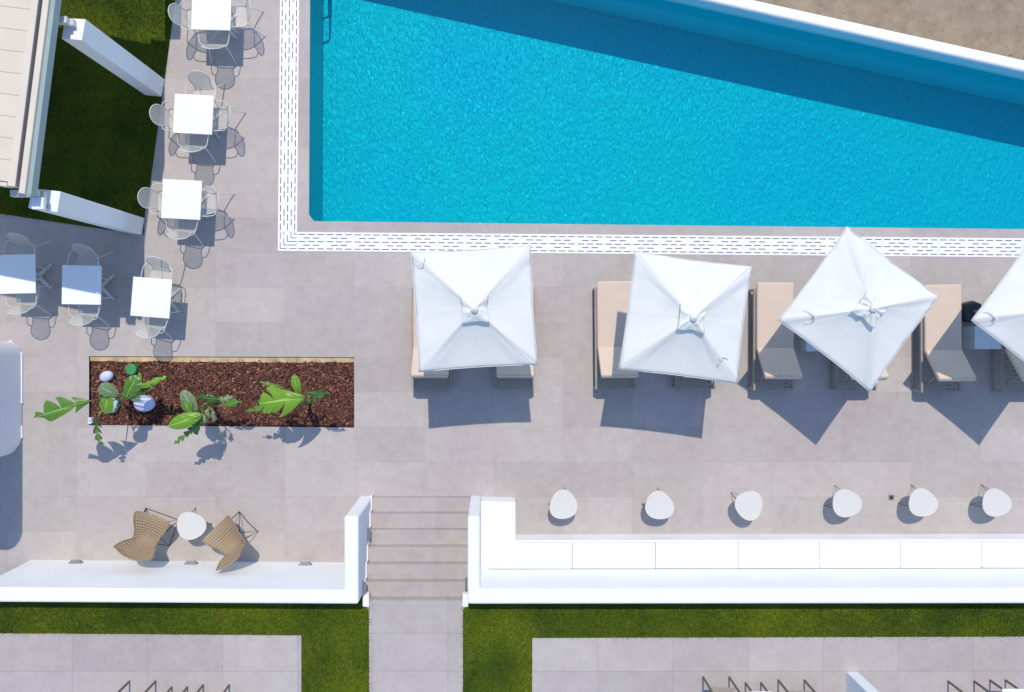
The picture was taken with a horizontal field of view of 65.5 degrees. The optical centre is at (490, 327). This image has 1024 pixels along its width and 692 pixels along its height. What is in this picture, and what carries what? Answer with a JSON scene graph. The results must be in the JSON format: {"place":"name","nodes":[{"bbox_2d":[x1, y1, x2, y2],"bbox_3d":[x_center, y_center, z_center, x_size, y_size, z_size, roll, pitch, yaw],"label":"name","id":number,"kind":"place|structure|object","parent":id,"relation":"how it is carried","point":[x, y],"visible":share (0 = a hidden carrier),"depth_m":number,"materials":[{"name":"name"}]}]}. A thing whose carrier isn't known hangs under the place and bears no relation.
{"place":"outdoors","nodes":[
{"label":"outdoors","id":0,"kind":"place"},
{"bbox_2d":[0,340,23,456],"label":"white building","id":1,"kind":"structure","parent":0,"point":[11,387],"depth_m":14.66,"materials":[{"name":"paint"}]},
{"bbox_2d":[0,0,174,234],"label":"lawn grass","id":2,"kind":"structure","parent":0,"point":[76,79],"depth_m":15.00,"materials":[{"name":"green plant"}]},
{"bbox_2d":[10,189,144,234],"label":"pergola pillar","id":3,"kind":"structure","parent":2,"relation":"on","point":[63,204],"depth_m":12.97,"materials":[{"name":"white paint"}]},
{"bbox_2d":[21,169,46,209],"bbox_3d":[-6.759,-2.046,11.841,0.185,0.455,0.554,0,90,0],"label":"flood lamp","id":4,"kind":"object","parent":3,"relation":"on","point":[38,203],"visible":0.83,"depth_m":11.87,"materials":[{"name":"white metal"}]},
{"bbox_2d":[59,16,164,96],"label":"pergola pillar","id":5,"kind":"structure","parent":2,"relation":"on","point":[89,39],"depth_m":13.04,"materials":[{"name":"white paint"}]},
{"bbox_2d":[0,0,61,196],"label":"pergola roof","id":6,"kind":"structure","parent":5,"relation":"on","point":[28,33],"depth_m":11.64,"materials":[{"name":"beige metal"}]},
{"bbox_2d":[0,633,301,691],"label":"terrace paving","id":7,"kind":"structure","parent":0,"point":[40,662],"depth_m":13.89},
{"bbox_2d":[117,680,156,691],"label":"garden armchair","id":8,"kind":"object","parent":7,"relation":"on","point":[128,682],"visible":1,"depth_m":13.66,"materials":[{"name":"grey metal"}]},
{"bbox_2d":[167,686,187,691],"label":"table","id":9,"kind":"object","parent":7,"relation":"on","point":[171,687],"visible":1,"depth_m":13.79,"materials":[{"name":"grey metal"}]},
{"bbox_2d":[196,684,229,691],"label":"garden armchair","id":10,"kind":"object","parent":7,"relation":"on","point":[202,685],"visible":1,"depth_m":13.76,"materials":[{"name":"grey metal"}]},
{"bbox_2d":[90,360,353,426],"bbox_3d":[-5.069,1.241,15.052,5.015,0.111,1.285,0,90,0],"label":"bark mulch","id":11,"kind":"object","parent":0,"point":[169,390],"visible":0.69,"depth_m":15.04,"materials":[{"name":"brown wood"}]},
{"bbox_2d":[88,417,93,423],"bbox_3d":[-7.525,1.742,14.984,0.070,0.112,0.110,0,90,0],"label":"junction box","id":12,"kind":"object","parent":11,"relation":"on","point":[90,420],"visible":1,"depth_m":14.94,"materials":[{"name":"white paint"}]},
{"bbox_2d":[33,372,166,444],"bbox_3d":[-6.648,1.158,14.107,1.856,1.894,0.976,-45,90,0],"label":"leafy plant","id":13,"kind":"object","parent":11,"relation":"on","point":[134,388],"visible":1,"depth_m":13.63,"materials":[{"name":"green plant"}]},
{"bbox_2d":[100,371,113,381],"bbox_3d":[-7.218,0.907,14.965,0.260,0.170,0.200,-22,90,0],"label":"pebble lamp","id":14,"kind":"object","parent":11,"relation":"on","point":[105,376],"visible":1,"depth_m":14.90,"materials":[{"name":"white plastic"}]},
{"bbox_2d":[111,398,118,412],"bbox_3d":[-7.101,1.459,14.950,0.230,0.200,0.290,20,90,0],"label":"pebble lamp","id":15,"kind":"object","parent":11,"relation":"on","point":[115,402],"visible":0.27,"depth_m":14.90,"materials":[{"name":"white plastic"}]},
{"bbox_2d":[125,364,138,374],"bbox_3d":[-6.746,0.778,14.986,0.210,0.148,0.210,0,90,0],"label":"valve cover","id":16,"kind":"object","parent":11,"relation":"on","point":[131,369],"visible":1,"depth_m":14.91,"materials":[{"name":"green plastic"}]},
{"bbox_2d":[133,395,155,411],"bbox_3d":[-6.486,1.415,14.920,0.400,0.260,0.310,3,90,0],"label":"pebble lamp","id":17,"kind":"object","parent":11,"relation":"on","point":[146,403],"visible":0.88,"depth_m":14.83,"materials":[{"name":"white plastic"}]},
{"bbox_2d":[168,390,242,443],"bbox_3d":[-5.149,1.424,14.347,1.453,1.412,0.769,-36,90,0],"label":"leafy plant","id":18,"kind":"object","parent":11,"relation":"on","point":[189,418],"visible":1,"depth_m":13.80,"materials":[{"name":"green plant"}]},
{"bbox_2d":[90,356,353,362],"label":"concrete kerb","id":19,"kind":"structure","parent":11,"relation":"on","point":[209,359],"depth_m":15.03,"materials":[{"name":"beige concrete"}]},
{"bbox_2d":[245,374,330,416],"bbox_3d":[-3.525,1.173,14.276,1.618,1.552,0.671,-12,90,0],"label":"leafy plant","id":20,"kind":"object","parent":11,"relation":"on","point":[275,403],"visible":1,"depth_m":13.65,"materials":[{"name":"green plant"}]},
{"bbox_2d":[366,597,464,691],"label":"garden path","id":21,"kind":"structure","parent":0,"point":[415,644],"depth_m":13.90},
{"bbox_2d":[0,0,1023,574],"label":"pool deck","id":22,"kind":"structure","parent":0,"point":[610,460],"depth_m":15.00,"materials":[{"name":"grey tile"}]},
{"bbox_2d":[0,254,51,293],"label":"cafe table","id":23,"kind":"object","parent":22,"relation":"on","point":[19,274],"visible":0.99,"depth_m":14.26,"materials":[{"name":"plastic"}]},
{"bbox_2d":[3,232,53,270],"bbox_3d":[-8.502,-1.401,14.573,0.561,0.862,0.603,7,90,0],"label":"cafe chair","id":24,"kind":"object","parent":22,"relation":"on","point":[24,245],"visible":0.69,"depth_m":14.50,"materials":[{"name":"plastic"}]},
{"bbox_2d":[6,284,55,316],"bbox_3d":[-8.463,-0.529,14.573,0.561,0.862,0.603,5,90,0],"label":"cafe chair","id":25,"kind":"object","parent":22,"relation":"on","point":[26,302],"visible":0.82,"depth_m":14.54,"materials":[{"name":"plastic"}]},
{"bbox_2d":[62,265,114,304],"bbox_3d":[-7.328,-0.770,14.629,0.700,0.742,0.700,1,90,0],"label":"cafe table","id":26,"kind":"object","parent":22,"relation":"on","point":[82,284],"visible":0.99,"depth_m":14.26,"materials":[{"name":"ceramic"}]},
{"bbox_2d":[67,243,115,281],"bbox_3d":[-7.350,-1.206,14.573,0.561,0.862,0.603,9,90,0],"label":"cafe chair","id":27,"kind":"object","parent":22,"relation":"on","point":[87,254],"visible":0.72,"depth_m":14.51,"materials":[{"name":"plastic"}]},
{"bbox_2d":[68,296,116,327],"bbox_3d":[-7.337,-0.334,14.573,0.561,0.862,0.603,9,90,0],"label":"cafe chair","id":28,"kind":"object","parent":22,"relation":"on","point":[87,314],"visible":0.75,"depth_m":14.53,"materials":[{"name":"plastic"}]},
{"bbox_2d":[113,508,177,560],"bbox_3d":[-6.274,3.771,14.535,0.727,0.926,0.710,20,90,0],"label":"wicker chair","id":29,"kind":"object","parent":22,"relation":"on","point":[150,530],"visible":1,"depth_m":14.54,"materials":[{"name":"beige wicker"}]},
{"bbox_2d":[137,183,161,215],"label":"cafe chair","id":30,"kind":"object","parent":22,"relation":"on","point":[148,198],"visible":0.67,"depth_m":14.37,"materials":[{"name":"plastic"}]},
{"bbox_2d":[130,277,181,318],"bbox_3d":[-6.078,-0.543,14.629,0.700,0.742,0.700,4,90,0],"label":"cafe table","id":31,"kind":"object","parent":22,"relation":"on","point":[151,297],"visible":1,"depth_m":14.26,"materials":[{"name":"ceramic"}]},
{"bbox_2d":[135,311,182,340],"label":"cafe chair","id":32,"kind":"object","parent":22,"relation":"on","point":[152,327],"visible":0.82,"depth_m":14.49,"materials":[{"name":"plastic"}]},
{"bbox_2d":[149,100,174,137],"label":"cafe chair","id":33,"kind":"object","parent":22,"relation":"on","point":[160,115],"visible":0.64,"depth_m":14.37,"materials":[{"name":"plastic"}]},
{"bbox_2d":[141,256,185,293],"bbox_3d":[-6.019,-0.976,14.573,0.561,0.862,0.603,8,90,0],"label":"cafe chair","id":34,"kind":"object","parent":22,"relation":"on","point":[160,269],"visible":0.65,"depth_m":14.52,"materials":[{"name":"plastic"}]},
{"bbox_2d":[161,179,208,219],"bbox_3d":[-5.536,-2.301,14.629,0.700,0.742,0.700,3,90,0],"label":"cafe table","id":35,"kind":"object","parent":22,"relation":"on","point":[181,199],"visible":0.91,"depth_m":14.26,"materials":[{"name":"plastic"}]},
{"bbox_2d":[0,493,373,606],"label":"terrace wall","id":36,"kind":"structure","parent":22,"relation":"on","point":[167,581],"depth_m":13.70,"materials":[{"name":"white paint"}]},
{"bbox_2d":[69,560,82,562],"bbox_3d":[-7.725,4.345,14.822,0.250,0.075,0.058,0,90,0],"label":"wall light","id":37,"kind":"object","parent":36,"relation":"attached to","point":[75,561],"visible":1,"depth_m":14.79,"materials":[{"name":"grey metal"}]},
{"bbox_2d":[184,560,197,563],"bbox_3d":[-5.579,4.363,14.822,0.250,0.075,0.058,0,90,0],"label":"wall light","id":38,"kind":"object","parent":36,"relation":"attached to","point":[191,562],"visible":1,"depth_m":14.79,"materials":[{"name":"grey metal"}]},
{"bbox_2d":[299,561,311,564],"bbox_3d":[-3.453,4.381,14.822,0.250,0.075,0.058,0,90,0],"label":"wall light","id":39,"kind":"object","parent":36,"relation":"attached to","point":[305,563],"visible":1,"depth_m":14.79,"materials":[{"name":"grey metal"}]},
{"bbox_2d":[362,580,365,595],"bbox_3d":[-2.195,4.520,13.842,0.058,0.075,0.250,0,90,0],"label":"wall light","id":40,"kind":"object","parent":36,"relation":"attached to","point":[363,587],"visible":1,"depth_m":13.81,"materials":[{"name":"grey metal"}]},
{"bbox_2d":[367,527,370,541],"bbox_3d":[-2.195,3.740,14.412,0.058,0.075,0.250,0,90,0],"label":"wall light","id":41,"kind":"object","parent":36,"relation":"attached to","point":[368,533],"visible":1,"depth_m":14.38,"materials":[{"name":"grey metal"}]},
{"bbox_2d":[168,0,206,41],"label":"cafe chair","id":42,"kind":"object","parent":22,"relation":"on","point":[179,15],"visible":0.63,"depth_m":14.37,"materials":[{"name":"grey"}]},
{"bbox_2d":[166,215,211,246],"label":"cafe chair","id":43,"kind":"object","parent":22,"relation":"on","point":[185,228],"visible":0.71,"depth_m":14.54,"materials":[{"name":"plastic"}]},
{"bbox_2d":[177,507,211,539],"bbox_3d":[-5.466,3.617,14.777,0.539,0.448,0.514,-5,90,0],"label":"pebble table","id":44,"kind":"object","parent":22,"relation":"on","point":[191,525],"visible":1,"depth_m":14.55,"materials":[{"name":"white metal"}]},
{"bbox_2d":[173,94,219,137],"bbox_3d":[-5.325,-3.828,14.629,0.700,0.742,0.700,3,90,0],"label":"cafe table","id":45,"kind":"object","parent":22,"relation":"on","point":[193,114],"visible":0.94,"depth_m":14.26,"materials":[{"name":"ceramic"}]},
{"bbox_2d":[177,131,220,163],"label":"cafe chair","id":46,"kind":"object","parent":22,"relation":"on","point":[196,142],"visible":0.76,"depth_m":14.54,"materials":[{"name":"plastic"}]},
{"bbox_2d":[185,70,224,106],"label":"cafe chair","id":47,"kind":"object","parent":22,"relation":"on","point":[200,81],"visible":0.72,"depth_m":14.41,"materials":[{"name":"plastic"}]},
{"bbox_2d":[191,0,236,38],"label":"cafe table","id":48,"kind":"object","parent":22,"relation":"on","point":[211,14],"visible":0.89,"depth_m":14.26,"materials":[{"name":"white paint"}]},
{"bbox_2d":[200,186,234,219],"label":"cafe chair","id":49,"kind":"object","parent":22,"relation":"on","point":[209,202],"visible":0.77,"depth_m":14.54,"materials":[{"name":"plastic"}]},
{"bbox_2d":[199,27,240,65],"bbox_3d":[-4.989,-5.249,14.573,0.561,0.862,0.603,4,90,0],"label":"cafe chair","id":50,"kind":"object","parent":22,"relation":"on","point":[217,39],"visible":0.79,"depth_m":14.54,"materials":[{"name":"plastic"}]},
{"bbox_2d":[211,100,245,137],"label":"cafe chair","id":51,"kind":"object","parent":22,"relation":"on","point":[221,117],"visible":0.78,"depth_m":14.54,"materials":[{"name":"plastic"}]},
{"bbox_2d":[202,511,257,570],"bbox_3d":[-4.782,3.889,14.535,0.727,0.926,0.710,-43,90,0],"label":"wicker chair","id":52,"kind":"object","parent":22,"relation":"on","point":[225,538],"visible":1,"depth_m":14.56,"materials":[{"name":"beige wicker"}]},
{"bbox_2d":[230,0,264,39],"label":"cafe chair","id":53,"kind":"object","parent":22,"relation":"on","point":[240,15],"visible":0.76,"depth_m":14.54,"materials":[{"name":"plastic"}]},
{"bbox_2d":[366,496,469,596],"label":"stone steps","id":54,"kind":"structure","parent":22,"relation":"on","point":[418,546],"depth_m":14.43,"materials":[{"name":"grey stone"}]},
{"bbox_2d":[411,283,452,388],"bbox_3d":[-1.085,0.138,14.565,0.744,0.871,1.984,0,90,0],"label":"sun lounger","id":55,"kind":"object","parent":22,"relation":"on","point":[415,374],"visible":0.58,"depth_m":14.57,"materials":[{"name":"beige fabric"}]},
{"bbox_2d":[411,245,537,371],"bbox_3d":[-0.267,-0.310,13.640,1.947,2.720,1.948,-3,90,0],"label":"parasol","id":56,"kind":"object","parent":22,"relation":"on","point":[474,308],"visible":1,"depth_m":12.74,"materials":[{"name":"fabric"}]},
{"bbox_2d":[494,282,534,388],"bbox_3d":[0.444,0.138,14.565,0.744,0.871,1.984,0,90,0],"label":"sun lounger","id":57,"kind":"object","parent":22,"relation":"on","point":[523,371],"visible":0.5,"depth_m":14.25,"materials":[{"name":"beige fabric"}]},
{"bbox_2d":[549,487,576,518],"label":"pebble table","id":58,"kind":"object","parent":22,"relation":"on","point":[563,503],"visible":1,"depth_m":14.55,"materials":[{"name":"stone"}]},
{"bbox_2d":[592,281,638,388],"bbox_3d":[2.291,0.138,14.565,0.744,0.871,1.984,0,90,0],"label":"sun lounger","id":59,"kind":"object","parent":22,"relation":"on","point":[610,300],"visible":0.73,"depth_m":14.57,"materials":[{"name":"beige fabric"}]},
{"bbox_2d":[278,0,1023,256],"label":"overflow grate","id":60,"kind":"object","parent":22,"relation":"on","point":[290,238],"visible":0.93,"depth_m":14.99,"materials":[{"name":"white plastic"}]},
{"bbox_2d":[642,488,673,518],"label":"pebble table","id":61,"kind":"object","parent":22,"relation":"on","point":[659,504],"visible":1,"depth_m":14.55,"materials":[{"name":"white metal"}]},
{"bbox_2d":[309,0,1023,228],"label":"pool basin","id":62,"kind":"object","parent":22,"relation":"in","point":[501,111],"visible":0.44,"depth_m":16.20,"materials":[{"name":"blue tile"}]},
{"bbox_2d":[549,0,1023,105],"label":"pool wall","id":63,"kind":"structure","parent":62,"relation":"in","point":[839,51],"depth_m":15.33,"materials":[{"name":"white paint"}]},
{"bbox_2d":[618,251,751,383],"bbox_3d":[3.146,-0.159,13.640,1.932,2.720,1.935,8,90,0],"label":"parasol","id":64,"kind":"object","parent":22,"relation":"on","point":[685,317],"visible":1,"depth_m":12.74,"materials":[{"name":"fabric"}]},
{"bbox_2d":[672,375,715,388],"bbox_3d":[3.784,0.138,14.565,0.744,0.871,1.984,0,90,0],"label":"sun lounger","id":65,"kind":"object","parent":22,"relation":"on","point":[710,384],"visible":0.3,"depth_m":14.68,"materials":[{"name":"beige metal"}]},
{"bbox_2d":[463,496,1023,606],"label":"terrace wall","id":66,"kind":"structure","parent":22,"relation":"on","point":[655,585],"depth_m":13.52,"materials":[{"name":"white paint"}]},
{"bbox_2d":[465,576,467,590],"bbox_3d":[-0.421,4.450,13.863,0.058,0.075,0.250,0,90,0],"label":"wall light","id":67,"kind":"object","parent":66,"relation":"attached to","point":[466,583],"visible":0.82,"depth_m":13.83,"materials":[{"name":"grey metal"}]},
{"bbox_2d":[731,491,762,520],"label":"pebble table","id":68,"kind":"object","parent":22,"relation":"on","point":[748,505],"visible":1,"depth_m":14.55,"materials":[{"name":"white metal"}]},
{"bbox_2d":[481,497,1023,567],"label":"masonry bench","id":69,"kind":"object","parent":22,"relation":"on","point":[497,519],"visible":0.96,"depth_m":14.64,"materials":[{"name":"white paint"}]},
{"bbox_2d":[489,542,571,568],"bbox_3d":[0.728,4.150,14.534,1.509,0.108,0.470,0,90,0],"label":"bench cushion","id":70,"kind":"object","parent":69,"relation":"on","point":[530,555],"visible":1,"depth_m":14.48,"materials":[{"name":"white fabric"}]},
{"bbox_2d":[572,542,654,568],"bbox_3d":[2.243,4.147,14.534,1.509,0.108,0.470,0,90,0],"label":"bench cushion","id":71,"kind":"object","parent":69,"relation":"on","point":[613,555],"visible":1,"depth_m":14.48,"materials":[{"name":"white fabric"}]},
{"bbox_2d":[655,542,737,567],"bbox_3d":[3.752,4.144,14.534,1.499,0.108,0.470,0,90,0],"label":"bench cushion","id":72,"kind":"object","parent":69,"relation":"on","point":[696,554],"visible":1,"depth_m":14.48,"materials":[{"name":"white fabric"}]},
{"bbox_2d":[737,541,818,567],"bbox_3d":[5.242,4.141,14.534,1.469,0.108,0.470,0,90,0],"label":"bench cushion","id":73,"kind":"object","parent":69,"relation":"on","point":[778,554],"visible":1,"depth_m":14.48,"materials":[{"name":"white fabric"}]},
{"bbox_2d":[818,541,899,567],"bbox_3d":[6.718,4.139,14.534,1.470,0.108,0.470,0,90,0],"label":"bench cushion","id":74,"kind":"object","parent":69,"relation":"on","point":[859,554],"visible":1,"depth_m":14.48,"materials":[{"name":"white fabric"}]},
{"bbox_2d":[899,541,980,567],"bbox_3d":[8.193,4.136,14.534,1.468,0.108,0.470,0,90,0],"label":"bench cushion","id":75,"kind":"object","parent":69,"relation":"on","point":[940,554],"visible":1,"depth_m":14.48,"materials":[{"name":"white fabric"}]},
{"bbox_2d":[979,541,1023,567],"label":"bench cushion","id":76,"kind":"object","parent":69,"relation":"on","point":[1002,554],"visible":1,"depth_m":14.48,"materials":[{"name":"white fabric"}]},
{"bbox_2d":[748,282,802,389],"bbox_3d":[5.214,0.158,14.565,0.744,0.871,1.984,0,90,0],"label":"sun lounger","id":77,"kind":"object","parent":22,"relation":"on","point":[773,341],"visible":0.98,"depth_m":14.57,"materials":[{"name":"beige fabric"}]},
{"bbox_2d":[799,336,817,350],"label":"side table","id":78,"kind":"object","parent":22,"relation":"on","point":[804,345],"visible":0.25,"depth_m":14.73,"materials":[{"name":"grey laminate"}]},
{"bbox_2d":[825,485,861,516],"bbox_3d":[6.523,3.211,14.777,0.539,0.448,0.514,5,90,0],"label":"pebble table","id":79,"kind":"object","parent":22,"relation":"on","point":[846,503],"visible":1,"depth_m":14.55,"materials":[{"name":"white metal"}]},
{"bbox_2d":[778,227,939,391],"bbox_3d":[5.943,-0.301,13.640,1.883,2.720,1.940,36,90,0],"label":"parasol","id":80,"kind":"object","parent":22,"relation":"on","point":[858,308],"visible":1,"depth_m":12.74,"materials":[{"name":"fabric"}]},
{"bbox_2d":[829,359,888,390],"bbox_3d":[6.745,0.168,14.565,0.744,0.871,1.984,0,90,0],"label":"sun lounger","id":81,"kind":"object","parent":22,"relation":"on","point":[884,375],"visible":0.23,"depth_m":14.68,"materials":[{"name":"beige metal"}]},
{"bbox_2d":[898,485,937,516],"bbox_3d":[7.915,3.205,14.777,0.539,0.448,0.514,15,90,0],"label":"pebble table","id":82,"kind":"object","parent":22,"relation":"on","point":[922,502],"visible":1,"depth_m":14.55,"materials":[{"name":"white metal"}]},
{"bbox_2d":[911,284,975,392],"bbox_3d":[8.296,0.198,14.565,0.744,0.871,1.984,0,90,0],"label":"sun lounger","id":83,"kind":"object","parent":22,"relation":"on","point":[948,362],"visible":0.84,"depth_m":14.57,"materials":[{"name":"beige fabric"}]},
{"bbox_2d":[963,326,1000,348],"bbox_3d":[9.135,0.180,14.810,0.490,0.380,0.420,0,90,0],"label":"side box","id":84,"kind":"object","parent":22,"relation":"on","point":[975,337],"visible":0.77,"depth_m":14.62,"materials":[{"name":"grey laminate"}]},
{"bbox_2d":[970,484,1011,516],"bbox_3d":[9.261,3.203,14.777,0.539,0.448,0.514,10,90,0],"label":"pebble table","id":85,"kind":"object","parent":22,"relation":"on","point":[995,502],"visible":1,"depth_m":14.55,"materials":[{"name":"white metal"}]},
{"bbox_2d":[961,249,1023,360],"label":"parasol","id":86,"kind":"object","parent":22,"relation":"on","point":[998,315],"visible":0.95,"depth_m":12.80,"materials":[{"name":"fabric"}]},
{"bbox_2d":[991,292,1023,391],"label":"sun lounger","id":87,"kind":"object","parent":22,"relation":"on","point":[1016,362],"visible":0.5,"depth_m":14.67,"materials":[{"name":"beige metal"}]},
{"bbox_2d":[0,593,1023,691],"bbox_3d":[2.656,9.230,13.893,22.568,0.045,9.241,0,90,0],"label":"lawn grass","id":88,"kind":"structure","parent":0,"point":[570,610],"depth_m":13.90,"materials":[{"name":"green plant"}]},
{"bbox_2d":[532,636,1023,691],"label":"terrace paving","id":89,"kind":"structure","parent":0,"point":[822,664],"depth_m":13.89,"materials":[{"name":"grey tile"}]},
{"bbox_2d":[702,676,739,691],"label":"garden armchair","id":90,"kind":"object","parent":89,"relation":"on","point":[722,689],"visible":1,"depth_m":13.48,"materials":[{"name":"grey metal"}]},
{"bbox_2d":[745,682,771,691],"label":"table","id":91,"kind":"object","parent":89,"relation":"on","point":[762,685],"visible":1,"depth_m":13.64,"materials":[{"name":"metal"}]},
{"bbox_2d":[777,679,815,691],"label":"garden armchair","id":92,"kind":"object","parent":89,"relation":"on","point":[804,680],"visible":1,"depth_m":13.59,"materials":[{"name":"grey metal"}]},
{"bbox_2d":[846,672,878,691],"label":"divider wall","id":93,"kind":"structure","parent":89,"relation":"on","point":[856,682],"depth_m":13.59,"materials":[{"name":"white paint"}]},
{"bbox_2d":[947,680,989,691],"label":"garden armchair","id":94,"kind":"object","parent":89,"relation":"on","point":[960,690],"visible":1,"depth_m":13.69,"materials":[{"name":"grey metal"}]},
{"bbox_2d":[989,679,1023,691],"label":"table","id":95,"kind":"object","parent":89,"relation":"on","point":[1017,689],"visible":1,"depth_m":13.54,"materials":[{"name":"white metal"}]},
{"bbox_2d":[754,0,1023,59],"bbox_3d":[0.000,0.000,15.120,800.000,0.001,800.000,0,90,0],"label":"ground","id":96,"kind":"structure","parent":0,"point":[993,26],"depth_m":15.12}
]}

